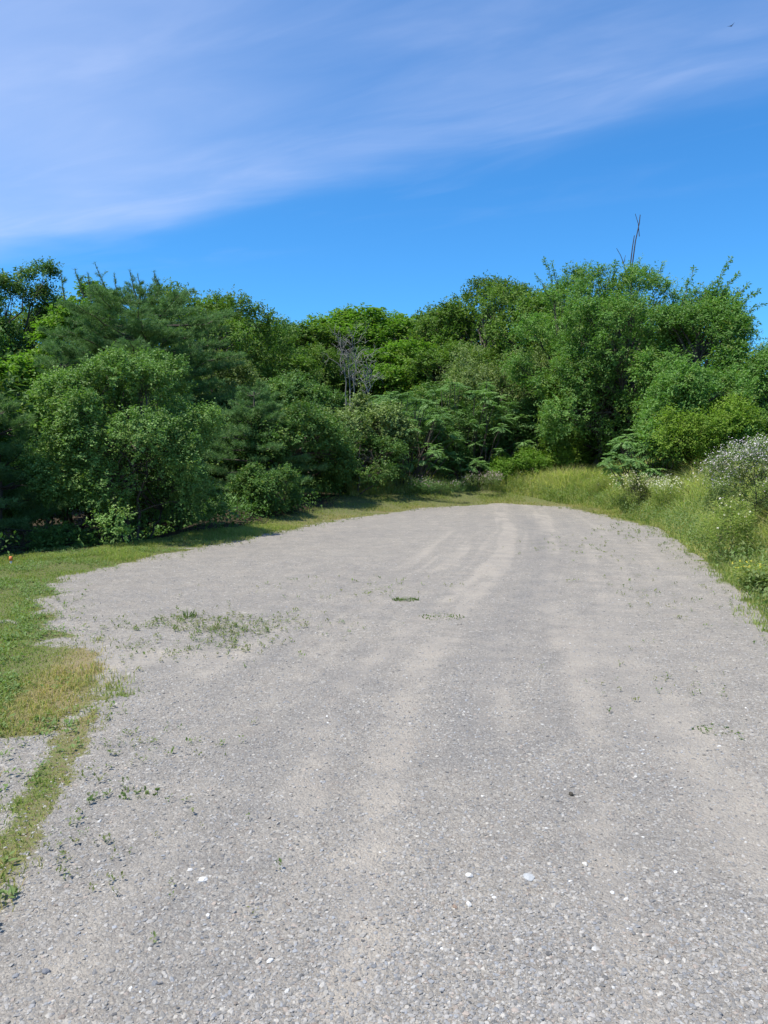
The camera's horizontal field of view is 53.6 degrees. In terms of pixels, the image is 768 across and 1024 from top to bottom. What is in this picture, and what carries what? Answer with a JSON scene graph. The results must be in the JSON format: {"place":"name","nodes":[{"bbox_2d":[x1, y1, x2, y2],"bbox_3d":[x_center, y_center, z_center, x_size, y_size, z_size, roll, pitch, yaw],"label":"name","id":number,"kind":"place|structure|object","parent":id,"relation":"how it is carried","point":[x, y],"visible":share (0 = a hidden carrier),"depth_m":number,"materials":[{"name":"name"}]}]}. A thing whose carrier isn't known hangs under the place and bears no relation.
{"place":"outdoors","nodes":[
{"label":"outdoors","id":0,"kind":"place"},
{"bbox_2d":[0,503,767,1023],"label":"gravel lot","id":1,"kind":"structure","parent":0,"point":[440,539],"depth_m":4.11,"materials":[{"name":"grey gravel"}]},
{"bbox_2d":[42,968,49,974],"bbox_3d":[-1.048,1.425,2.359,0.027,0.018,0.022,1,4,16],"label":"stone","id":2,"kind":"object","parent":1,"relation":"on","point":[45,971],"visible":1,"depth_m":2.35,"materials":[{"name":"grey stone"}]},
{"bbox_2d":[118,785,159,798],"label":"weed tuft","id":3,"kind":"object","parent":1,"relation":"on","point":[125,797],"visible":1,"depth_m":3.60,"materials":[{"name":"green plant"}]},
{"bbox_2d":[180,609,199,617],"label":"weed tuft","id":4,"kind":"object","parent":1,"relation":"on","point":[191,613],"visible":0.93,"depth_m":7.46,"materials":[{"name":"green plant"}]},
{"bbox_2d":[199,877,207,881],"bbox_3d":[-0.681,1.384,2.863,0.036,0.014,0.032,-4,6,-41],"label":"stone","id":5,"kind":"object","parent":1,"relation":"on","point":[203,879],"visible":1,"depth_m":2.86,"materials":[{"name":"white stone"}]},
{"bbox_2d":[0,504,767,942],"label":"gravel weeds","id":6,"kind":"object","parent":1,"relation":"on","point":[214,628],"visible":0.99,"depth_m":6.82,"materials":[{"name":"green plant"}]},
{"bbox_2d":[392,596,418,601],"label":"weed tuft","id":7,"kind":"object","parent":1,"relation":"on","point":[401,599],"visible":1,"depth_m":8.39,"materials":[{"name":"green plant"}]},
{"bbox_2d":[419,612,464,619],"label":"weed tuft","id":8,"kind":"object","parent":1,"relation":"on","point":[444,616],"visible":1,"depth_m":7.52,"materials":[{"name":"green plant"}]},
{"bbox_2d":[465,873,472,877],"bbox_3d":[0.323,1.381,2.888,0.031,0.019,0.020,2,5,22],"label":"stone","id":9,"kind":"object","parent":1,"relation":"on","point":[469,875],"visible":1,"depth_m":2.88,"materials":[{"name":"white stone"}]},
{"bbox_2d":[523,873,534,880],"bbox_3d":[0.548,1.384,2.882,0.048,0.012,0.043,4,6,42],"label":"stone","id":10,"kind":"object","parent":1,"relation":"on","point":[529,877],"visible":1,"depth_m":2.88,"materials":[{"name":"white stone"}]},
{"bbox_2d":[692,723,740,734],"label":"weed tuft","id":11,"kind":"object","parent":1,"relation":"on","point":[711,728],"visible":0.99,"depth_m":4.43,"materials":[{"name":"green plant"}]},
{"bbox_2d":[0,396,767,911],"bbox_3d":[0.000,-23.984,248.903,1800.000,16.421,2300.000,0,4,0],"label":"ground","id":12,"kind":"structure","parent":0,"point":[318,504],"depth_m":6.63,"materials":[{"name":"green plant"}]},
{"bbox_2d":[0,292,27,382],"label":"hillside tree","id":13,"kind":"object","parent":12,"relation":"on","point":[2,347],"visible":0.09,"depth_m":29.21,"materials":[{"name":"green plant"}]},
{"bbox_2d":[1,437,27,519],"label":"hillside tree","id":14,"kind":"object","parent":12,"relation":"on","point":[7,510],"visible":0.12,"depth_m":17.36,"materials":[{"name":"green plant"}]},
{"bbox_2d":[0,371,41,493],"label":"hillside tree","id":15,"kind":"object","parent":12,"relation":"on","point":[10,395],"visible":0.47,"depth_m":15.68,"materials":[{"name":"green plant"}]},
{"bbox_2d":[2,432,62,533],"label":"understory tree","id":16,"kind":"object","parent":12,"relation":"on","point":[11,511],"visible":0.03,"depth_m":18.36,"materials":[{"name":"green plant"}]},
{"bbox_2d":[19,408,53,528],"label":"understory tree","id":17,"kind":"object","parent":12,"relation":"on","point":[47,521],"depth_m":25.87,"materials":[{"name":"green plant"}]},
{"bbox_2d":[0,256,73,354],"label":"tree","id":18,"kind":"object","parent":12,"relation":"on","point":[39,291],"visible":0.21,"depth_m":32.26,"materials":[{"name":"green plant"}]},
{"bbox_2d":[0,394,84,557],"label":"pine tree","id":19,"kind":"object","parent":12,"relation":"on","point":[19,481],"visible":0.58,"depth_m":14.46,"materials":[{"name":"green plant"}]},
{"bbox_2d":[0,348,84,551],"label":"maple tree","id":20,"kind":"object","parent":12,"relation":"on","point":[22,368],"visible":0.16,"depth_m":19.88,"materials":[{"name":"green plant"}]},
{"bbox_2d":[7,296,82,353],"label":"hillside tree","id":21,"kind":"object","parent":12,"relation":"on","point":[19,317],"visible":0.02,"depth_m":37.87,"materials":[{"name":"green plant"}]},
{"bbox_2d":[9,429,85,545],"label":"understory tree","id":22,"kind":"object","parent":12,"relation":"on","point":[63,515],"visible":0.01,"depth_m":20.10,"materials":[{"name":"green plant"}]},
{"bbox_2d":[24,520,101,553],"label":"shrub","id":23,"kind":"object","parent":12,"relation":"on","point":[65,532],"visible":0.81,"depth_m":13.71,"materials":[{"name":"green plant"}]},
{"bbox_2d":[6,334,124,545],"bbox_3d":[-8.660,-1.816,20.982,3.863,6.003,3.972,0,4,0],"label":"tree","id":24,"kind":"object","parent":12,"relation":"on","point":[59,353],"visible":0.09,"depth_m":20.47,"materials":[{"name":"green plant"}]},
{"bbox_2d":[18,275,161,518],"bbox_3d":[-11.025,-4.171,28.826,5.886,9.133,5.343,0,4,0],"label":"maple tree","id":25,"kind":"object","parent":12,"relation":"on","point":[51,321],"visible":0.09,"depth_m":27.23,"materials":[{"name":"green plant"}]},
{"bbox_2d":[42,442,146,540],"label":"understory tree","id":26,"kind":"object","parent":12,"relation":"on","point":[89,517],"visible":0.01,"depth_m":20.77,"materials":[{"name":"green plant"}]},
{"bbox_2d":[0,539,202,897],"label":"clover","id":27,"kind":"object","parent":12,"relation":"on","point":[12,889],"visible":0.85,"depth_m":7.13,"materials":[{"name":"green plant"}]},
{"bbox_2d":[13,341,230,542],"bbox_3d":[-4.934,-1.249,14.479,3.946,4.019,3.705,0,4,0],"label":"round shrub","id":28,"kind":"object","parent":12,"relation":"on","point":[72,399],"visible":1,"depth_m":13.76,"materials":[{"name":"green plant"}]},
{"bbox_2d":[4,262,262,535],"bbox_3d":[-7.824,-3.419,23.932,8.168,8.779,8.480,-2,5,-25],"label":"pine tree","id":29,"kind":"object","parent":12,"relation":"on","point":[101,328],"visible":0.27,"depth_m":22.30,"materials":[{"name":"green plant"}]},
{"bbox_2d":[73,431,220,539],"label":"understory tree","id":30,"kind":"object","parent":12,"relation":"on","point":[142,528],"visible":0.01,"depth_m":21.86,"materials":[{"name":"green plant"}]},
{"bbox_2d":[134,436,242,525],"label":"understory tree","id":31,"kind":"object","parent":12,"relation":"on","point":[228,465],"visible":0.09,"depth_m":21.88,"materials":[{"name":"green plant"}]},
{"bbox_2d":[127,297,260,376],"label":"hillside tree","id":32,"kind":"object","parent":12,"relation":"on","point":[220,333],"visible":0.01,"depth_m":38.89,"materials":[{"name":"green plant"}]},
{"bbox_2d":[149,276,297,402],"bbox_3d":[-7.919,-5.834,34.513,7.947,9.190,7.567,0,4,0],"label":"tree","id":33,"kind":"object","parent":12,"relation":"on","point":[262,354],"visible":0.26,"depth_m":34.15,"materials":[{"name":"green plant"}]},
{"bbox_2d":[171,348,277,503],"bbox_3d":[-5.628,-2.545,26.740,5.261,6.497,5.078,0,4,0],"label":"tree","id":34,"kind":"object","parent":12,"relation":"on","point":[240,375],"visible":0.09,"depth_m":26.21,"materials":[{"name":"green plant"}]},
{"bbox_2d":[202,456,309,508],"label":"understory tree","id":35,"kind":"object","parent":12,"relation":"on","point":[266,472],"visible":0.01,"depth_m":25.48,"materials":[{"name":"green plant"}]},
{"bbox_2d":[200,378,327,495],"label":"pine tree","id":36,"kind":"object","parent":12,"relation":"on","point":[233,415],"visible":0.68,"depth_m":20.52,"materials":[{"name":"green plant"}]},
{"bbox_2d":[225,461,307,512],"bbox_3d":[-2.871,-0.542,18.529,1.943,1.423,2.152,0,4,0],"label":"shrub","id":37,"kind":"object","parent":12,"relation":"on","point":[259,487],"visible":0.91,"depth_m":18.12,"materials":[{"name":"green plant"}]},
{"bbox_2d":[217,313,327,382],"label":"tree","id":38,"kind":"object","parent":12,"relation":"on","point":[300,348],"visible":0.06,"depth_m":40.87,"materials":[{"name":"green plant"}]},
{"bbox_2d":[246,352,323,400],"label":"hillside tree","id":39,"kind":"object","parent":12,"relation":"on","point":[294,363],"visible":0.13,"depth_m":38.78,"materials":[{"name":"green plant"}]},
{"bbox_2d":[221,396,363,488],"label":"tree","id":40,"kind":"object","parent":12,"relation":"on","point":[300,423],"visible":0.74,"depth_m":21.04,"materials":[{"name":"green plant"}]},
{"bbox_2d":[249,366,348,475],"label":"tree","id":41,"kind":"object","parent":12,"relation":"on","point":[294,385],"visible":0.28,"depth_m":31.39,"materials":[{"name":"green plant"}]},
{"bbox_2d":[252,320,352,384],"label":"hillside tree","id":42,"kind":"object","parent":12,"relation":"on","point":[323,335],"visible":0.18,"depth_m":51.38,"materials":[{"name":"green plant"}]},
{"bbox_2d":[299,470,320,485],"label":"understory tree","id":43,"kind":"object","parent":12,"relation":"on","point":[308,474],"depth_m":28.84,"materials":[{"name":"green plant"}]},
{"bbox_2d":[0,456,633,556],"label":"undergrowth","id":44,"kind":"object","parent":12,"relation":"on","point":[316,482],"visible":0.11,"depth_m":17.65,"materials":[{"name":"green plant"}]},
{"bbox_2d":[299,342,372,410],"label":"hillside tree","id":45,"kind":"object","parent":12,"relation":"on","point":[331,369],"visible":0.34,"depth_m":42.92,"materials":[{"name":"green plant"}]},
{"bbox_2d":[286,303,396,407],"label":"hillside tree","id":46,"kind":"object","parent":12,"relation":"on","point":[333,320],"visible":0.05,"depth_m":56.23,"materials":[{"name":"green plant"}]},
{"bbox_2d":[323,322,384,415],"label":"dead tree","id":47,"kind":"object","parent":12,"relation":"on","point":[353,369],"visible":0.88,"depth_m":29.62,"materials":[{"name":"grey wood"}]},
{"bbox_2d":[319,426,411,494],"bbox_3d":[-0.572,-1.569,24.334,2.999,2.350,3.238,0,4,0],"label":"shrub","id":48,"kind":"object","parent":12,"relation":"on","point":[391,450],"visible":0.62,"depth_m":24.05,"materials":[{"name":"green plant"}]},
{"bbox_2d":[307,389,425,475],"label":"tree","id":49,"kind":"object","parent":12,"relation":"on","point":[394,424],"visible":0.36,"depth_m":25.20,"materials":[{"name":"green plant"}]},
{"bbox_2d":[331,343,411,410],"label":"hillside tree","id":50,"kind":"object","parent":12,"relation":"on","point":[359,378],"visible":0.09,"depth_m":44.35,"materials":[{"name":"green plant"}]},
{"bbox_2d":[310,302,433,381],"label":"hillside tree","id":51,"kind":"object","parent":12,"relation":"on","point":[392,328],"visible":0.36,"depth_m":52.81,"materials":[{"name":"green plant"}]},
{"bbox_2d":[343,396,405,411],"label":"understory tree","id":52,"kind":"object","parent":12,"relation":"on","point":[375,401],"visible":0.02,"depth_m":34.85,"materials":[{"name":"green plant"}]},
{"bbox_2d":[349,335,449,397],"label":"hillside tree","id":53,"kind":"object","parent":12,"relation":"on","point":[394,354],"visible":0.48,"depth_m":41.06,"materials":[{"name":"green plant"}]},
{"bbox_2d":[348,391,465,486],"bbox_3d":[0.374,-2.455,26.906,4.415,3.633,4.279,3,5,31],"label":"sumac","id":54,"kind":"object","parent":12,"relation":"on","point":[436,419],"visible":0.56,"depth_m":26.79,"materials":[{"name":"green plant"}]},
{"bbox_2d":[361,398,499,472],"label":"tree","id":55,"kind":"object","parent":12,"relation":"on","point":[462,419],"visible":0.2,"depth_m":29.07,"materials":[{"name":"green plant"}]},
{"bbox_2d":[405,475,464,498],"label":"flowering weed","id":56,"kind":"object","parent":12,"relation":"on","point":[427,484],"visible":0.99,"depth_m":24.85,"materials":[{"name":"green plant"}]},
{"bbox_2d":[389,368,484,459],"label":"hillside tree","id":57,"kind":"object","parent":12,"relation":"on","point":[418,393],"visible":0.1,"depth_m":32.72,"materials":[{"name":"green plant"}]},
{"bbox_2d":[405,299,470,383],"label":"hillside tree","id":58,"kind":"object","parent":12,"relation":"on","point":[424,334],"visible":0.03,"depth_m":48.39,"materials":[{"name":"green plant"}]},
{"bbox_2d":[403,432,475,480],"bbox_3d":[1.932,-1.907,28.772,3.630,2.371,2.931,-3,5,-38],"label":"shrub","id":59,"kind":"object","parent":12,"relation":"on","point":[462,455],"visible":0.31,"depth_m":28.18,"materials":[{"name":"green plant"}]},
{"bbox_2d":[398,339,501,404],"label":"hillside tree","id":60,"kind":"object","parent":12,"relation":"on","point":[435,358],"visible":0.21,"depth_m":38.52,"materials":[{"name":"green plant"}]},
{"bbox_2d":[406,290,506,378],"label":"hillside tree","id":61,"kind":"object","parent":12,"relation":"on","point":[442,314],"visible":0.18,"depth_m":45.20,"materials":[{"name":"green plant"}]},
{"bbox_2d":[435,319,483,344],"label":"hillside tree","id":62,"kind":"object","parent":12,"relation":"on","point":[475,332],"visible":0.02,"depth_m":67.66,"materials":[{"name":"green plant"}]},
{"bbox_2d":[443,457,491,485],"bbox_3d":[2.985,-1.380,28.004,1.856,1.321,1.499,0,4,0],"label":"sumac","id":63,"kind":"object","parent":12,"relation":"on","point":[476,462],"visible":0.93,"depth_m":27.89,"materials":[{"name":"green plant"}]},
{"bbox_2d":[405,379,538,486],"bbox_3d":[3.261,-3.027,29.906,5.545,4.321,4.817,0,4,0],"label":"sumac","id":64,"kind":"object","parent":12,"relation":"on","point":[456,387],"visible":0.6,"depth_m":29.24,"materials":[{"name":"green plant"}]},
{"bbox_2d":[461,468,504,491],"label":"flowering weed","id":65,"kind":"object","parent":12,"relation":"on","point":[488,474],"visible":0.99,"depth_m":26.82,"materials":[{"name":"green plant"}]},
{"bbox_2d":[429,341,553,456],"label":"tree","id":66,"kind":"object","parent":12,"relation":"on","point":[469,368],"visible":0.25,"depth_m":31.61,"materials":[{"name":"green plant"}]},
{"bbox_2d":[425,270,562,378],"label":"tree","id":67,"kind":"object","parent":12,"relation":"on","point":[491,296],"visible":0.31,"depth_m":41.59,"materials":[{"name":"green plant"}]},
{"bbox_2d":[469,425,520,457],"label":"understory tree","id":68,"kind":"object","parent":12,"relation":"on","point":[507,441],"visible":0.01,"depth_m":32.50,"materials":[{"name":"green plant"}]},
{"bbox_2d":[481,445,560,485],"bbox_3d":[5.157,-1.625,28.656,3.049,1.818,3.050,1,4,17],"label":"shrub","id":69,"kind":"object","parent":12,"relation":"on","point":[526,459],"visible":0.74,"depth_m":27.76,"materials":[{"name":"green plant"}]},
{"bbox_2d":[475,284,571,398],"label":"hillside tree","id":70,"kind":"object","parent":12,"relation":"on","point":[528,307],"visible":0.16,"depth_m":36.62,"materials":[{"name":"green plant"}]},
{"bbox_2d":[462,393,584,471],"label":"tree","id":71,"kind":"object","parent":12,"relation":"on","point":[531,407],"visible":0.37,"depth_m":29.48,"materials":[{"name":"green plant"}]},
{"bbox_2d":[501,470,550,486],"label":"flowering weed","id":72,"kind":"object","parent":12,"relation":"on","point":[518,478],"visible":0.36,"depth_m":27.07,"materials":[{"name":"green plant"}]},
{"bbox_2d":[518,400,590,467],"bbox_3d":[6.511,-2.567,29.450,2.763,3.463,2.653,2,5,30],"label":"sumac","id":73,"kind":"object","parent":12,"relation":"on","point":[533,431],"visible":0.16,"depth_m":29.17,"materials":[{"name":"green plant"}]},
{"bbox_2d":[342,438,767,617],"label":"tall grass","id":74,"kind":"structure","parent":12,"relation":"on","point":[571,476],"depth_m":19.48,"materials":[{"name":"green plant"}]},
{"bbox_2d":[491,256,623,472],"bbox_3d":[6.874,-5.323,29.529,5.622,9.048,5.363,0,4,0],"label":"cherry tree","id":75,"kind":"object","parent":12,"relation":"on","point":[558,292],"visible":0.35,"depth_m":28.89,"materials":[{"name":"green plant"}]},
{"bbox_2d":[529,340,593,470],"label":"tree","id":76,"kind":"object","parent":12,"relation":"on","point":[549,394],"visible":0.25,"depth_m":28.30,"materials":[{"name":"green plant"}]},
{"bbox_2d":[533,430,620,470],"bbox_3d":[7.389,-1.927,28.584,3.618,2.431,3.604,0,4,0],"label":"shrub","id":77,"kind":"object","parent":12,"relation":"on","point":[565,453],"visible":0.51,"depth_m":27.59,"materials":[{"name":"green plant"}]},
{"bbox_2d":[535,349,648,466],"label":"cherry tree","id":78,"kind":"object","parent":12,"relation":"on","point":[612,398],"visible":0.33,"depth_m":27.16,"materials":[{"name":"green plant"}]},
{"bbox_2d":[530,307,656,453],"bbox_3d":[9.741,-5.500,33.620,6.684,8.270,6.682,1,4,12],"label":"hillside tree","id":79,"kind":"object","parent":12,"relation":"on","point":[551,316],"visible":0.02,"depth_m":32.85,"materials":[{"name":"green plant"}]},
{"bbox_2d":[578,471,615,493],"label":"flowering weed","id":80,"kind":"object","parent":12,"relation":"on","point":[594,485],"visible":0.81,"depth_m":23.86,"materials":[{"name":"green plant"}]},
{"bbox_2d":[575,414,648,462],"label":"understory tree","id":81,"kind":"object","parent":12,"relation":"on","point":[595,450],"visible":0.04,"depth_m":29.55,"materials":[{"name":"green plant"}]},
{"bbox_2d":[533,253,721,462],"bbox_3d":[8.513,-4.802,26.697,6.465,8.204,6.230,0,4,0],"label":"cherry tree","id":82,"kind":"object","parent":12,"relation":"on","point":[604,305],"visible":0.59,"depth_m":26.02,"materials":[{"name":"green plant"}]},
{"bbox_2d":[616,214,640,451],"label":"dead tree","id":83,"kind":"object","parent":12,"relation":"on","point":[633,253],"visible":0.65,"depth_m":29.49,"materials":[{"name":"brown wood"}]},
{"bbox_2d":[614,408,659,457],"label":"understory tree","id":84,"kind":"object","parent":12,"relation":"on","point":[629,432],"visible":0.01,"depth_m":28.73,"materials":[{"name":"green plant"}]},
{"bbox_2d":[610,468,672,510],"bbox_3d":[6.665,-0.480,19.833,1.663,1.341,1.654,0,4,0],"label":"flowering weed","id":85,"kind":"object","parent":12,"relation":"on","point":[643,480],"visible":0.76,"depth_m":19.80,"materials":[{"name":"green plant"}]},
{"bbox_2d":[597,429,697,501],"bbox_3d":[7.418,-1.276,20.935,3.188,2.227,2.938,0,4,0],"label":"sumac","id":86,"kind":"object","parent":12,"relation":"on","point":[652,468],"visible":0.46,"depth_m":20.43,"materials":[{"name":"green plant"}]},
{"bbox_2d":[645,473,695,506],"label":"flowering weed","id":87,"kind":"object","parent":12,"relation":"on","point":[656,490],"visible":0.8,"depth_m":18.12,"materials":[{"name":"green plant"}]},
{"bbox_2d":[632,302,752,406],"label":"hillside tree","id":88,"kind":"object","parent":12,"relation":"on","point":[705,351],"depth_m":31.86,"materials":[{"name":"green plant"}]},
{"bbox_2d":[621,256,767,422],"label":"cherry tree","id":89,"kind":"object","parent":12,"relation":"on","point":[722,316],"visible":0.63,"depth_m":23.02,"materials":[{"name":"green plant"}]},
{"bbox_2d":[630,354,767,466],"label":"tree","id":90,"kind":"object","parent":12,"relation":"on","point":[695,378],"visible":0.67,"depth_m":19.69,"materials":[{"name":"green plant"}]},
{"bbox_2d":[640,388,767,472],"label":"shrub","id":91,"kind":"object","parent":12,"relation":"on","point":[706,429],"visible":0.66,"depth_m":18.61,"materials":[{"name":"green plant"}]},
{"bbox_2d":[690,490,761,563],"bbox_3d":[4.972,0.299,11.057,1.004,1.246,1.079,3,5,30],"label":"flowering weed","id":92,"kind":"object","parent":12,"relation":"on","point":[737,518],"visible":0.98,"depth_m":10.91,"materials":[{"name":"green plant"}]},
{"bbox_2d":[692,432,767,530],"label":"flowering shrub","id":93,"kind":"object","parent":12,"relation":"on","point":[750,456],"visible":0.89,"depth_m":12.46,"materials":[{"name":"green plant"}]},
{"bbox_2d":[701,334,767,439],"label":"cherry tree","id":94,"kind":"object","parent":12,"relation":"on","point":[757,363],"visible":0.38,"depth_m":21.17,"materials":[{"name":"green plant"}]},
{"bbox_2d":[730,555,767,586],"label":"flowering weed","id":95,"kind":"object","parent":12,"relation":"on","point":[743,574],"visible":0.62,"depth_m":8.95,"materials":[{"name":"green plant"}]},
{"bbox_2d":[750,449,767,508],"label":"flowering shrub","id":96,"kind":"object","parent":12,"relation":"on","point":[765,483],"visible":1,"depth_m":11.01,"materials":[{"name":"green plant"}]},
{"bbox_2d":[0,0,767,362],"label":"sky","id":97,"kind":"structure","parent":0,"point":[305,157],"materials":[{"name":"blue"}]}
]}

